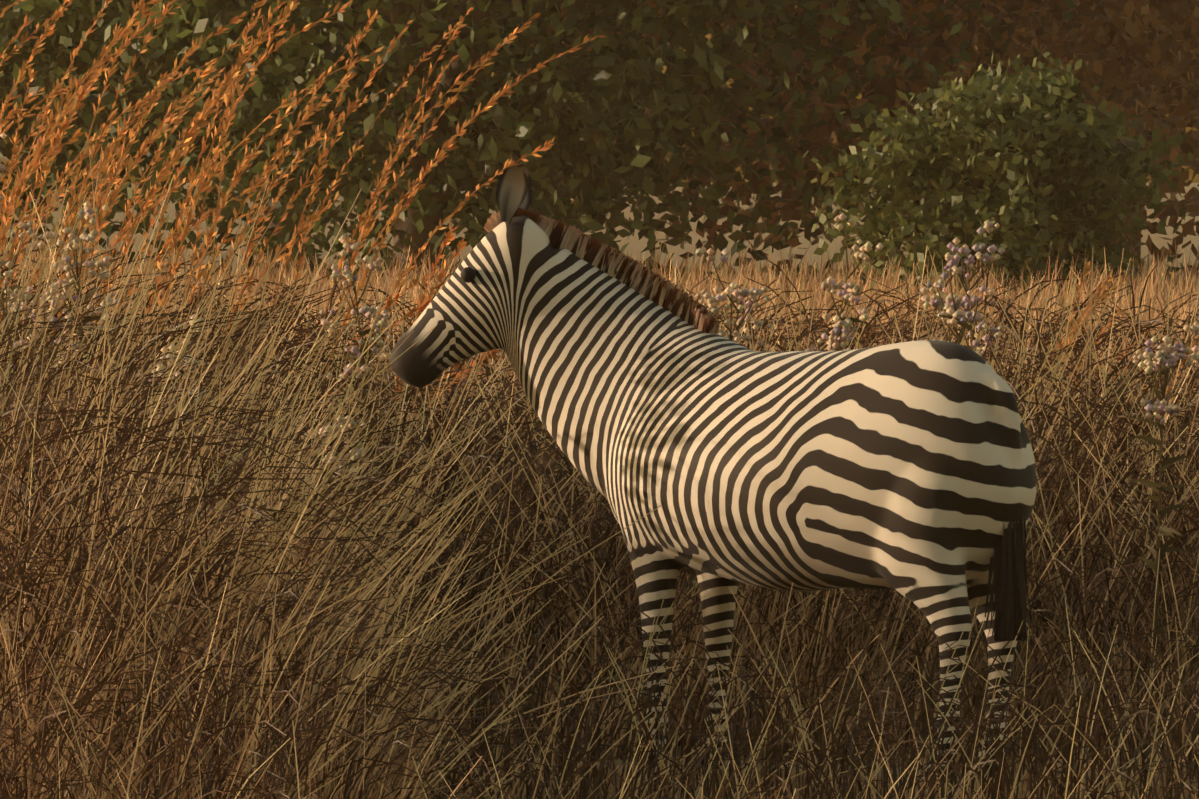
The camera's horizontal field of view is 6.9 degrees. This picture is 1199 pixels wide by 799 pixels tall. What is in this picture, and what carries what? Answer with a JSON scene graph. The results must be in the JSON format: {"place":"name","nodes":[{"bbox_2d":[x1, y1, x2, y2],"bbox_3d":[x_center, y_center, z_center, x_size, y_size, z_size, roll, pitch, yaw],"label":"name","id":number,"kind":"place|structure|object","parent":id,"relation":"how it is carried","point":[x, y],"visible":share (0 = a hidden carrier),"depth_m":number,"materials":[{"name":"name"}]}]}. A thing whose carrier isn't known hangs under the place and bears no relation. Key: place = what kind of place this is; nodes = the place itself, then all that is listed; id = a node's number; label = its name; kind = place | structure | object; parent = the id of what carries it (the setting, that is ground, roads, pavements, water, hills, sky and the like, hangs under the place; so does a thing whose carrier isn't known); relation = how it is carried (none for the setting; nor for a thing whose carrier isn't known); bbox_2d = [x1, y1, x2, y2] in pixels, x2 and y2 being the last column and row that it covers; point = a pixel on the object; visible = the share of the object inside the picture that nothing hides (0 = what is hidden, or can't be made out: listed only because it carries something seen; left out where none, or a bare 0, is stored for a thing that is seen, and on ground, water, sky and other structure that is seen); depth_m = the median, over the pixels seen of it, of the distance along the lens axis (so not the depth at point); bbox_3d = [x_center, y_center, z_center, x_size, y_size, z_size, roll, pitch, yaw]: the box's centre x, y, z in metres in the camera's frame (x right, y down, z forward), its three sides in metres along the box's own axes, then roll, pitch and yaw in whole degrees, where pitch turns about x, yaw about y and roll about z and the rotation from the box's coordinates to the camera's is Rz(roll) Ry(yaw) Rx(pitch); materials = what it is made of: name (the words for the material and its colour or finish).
{"place":"outdoors","nodes":[
{"label":"outdoors","id":0,"kind":"place"},
{"bbox_2d":[0,0,1198,454],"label":"plume grass","id":1,"kind":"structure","parent":0,"point":[110,180],"depth_m":35.19,"materials":[{"name":"orange plant"}]},
{"bbox_2d":[0,134,1198,798],"bbox_3d":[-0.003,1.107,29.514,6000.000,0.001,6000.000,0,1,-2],"label":"ground","id":2,"kind":"structure","parent":0,"point":[688,247],"depth_m":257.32,"materials":[{"name":"beige plant"}]},
{"bbox_2d":[0,0,550,273],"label":"tree","id":3,"kind":"object","parent":2,"relation":"on","point":[7,87],"visible":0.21,"depth_m":104.23,"materials":[{"name":"green plant"}]},
{"bbox_2d":[0,0,986,283],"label":"tree","id":4,"kind":"object","parent":2,"relation":"on","point":[124,198],"visible":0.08,"depth_m":128.79,"materials":[{"name":"green plant"}]},
{"bbox_2d":[0,0,1078,293],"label":"tree","id":5,"kind":"object","parent":2,"relation":"on","point":[682,84],"visible":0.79,"depth_m":98.25,"materials":[{"name":"green plant"}]},
{"bbox_2d":[19,1,1170,281],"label":"tree","id":6,"kind":"object","parent":2,"relation":"on","point":[763,229],"visible":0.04,"depth_m":154.01,"materials":[{"name":"green plant"}]},
{"bbox_2d":[0,132,1198,724],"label":"flowering weeds","id":7,"kind":"object","parent":2,"relation":"on","point":[1166,358],"visible":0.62,"depth_m":30.87,"materials":[{"name":"purple plant"}]},
{"bbox_2d":[389,165,1036,781],"bbox_3d":[0.432,0.210,29.654,2.182,1.810,0.725,1,2,38],"label":"zebra","id":8,"kind":"object","parent":2,"relation":"on","point":[597,335],"visible":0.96,"depth_m":29.34},
{"bbox_2d":[440,0,1198,289],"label":"tree","id":9,"kind":"object","parent":2,"relation":"on","point":[1169,208],"visible":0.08,"depth_m":133.36,"materials":[{"name":"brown plant"}]},
{"bbox_2d":[455,0,1198,282],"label":"dry tree","id":10,"kind":"object","parent":2,"relation":"on","point":[1133,30],"visible":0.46,"depth_m":102.41,"materials":[{"name":"brown plant"}]},
{"bbox_2d":[764,51,1198,307],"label":"bush","id":11,"kind":"object","parent":2,"relation":"on","point":[898,204],"visible":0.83,"depth_m":90.97,"materials":[{"name":"green plant"}]},
{"bbox_2d":[972,0,1198,277],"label":"tree","id":12,"kind":"object","parent":2,"relation":"on","point":[1148,143],"visible":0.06,"depth_m":157.26,"materials":[{"name":"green plant"}]}
]}

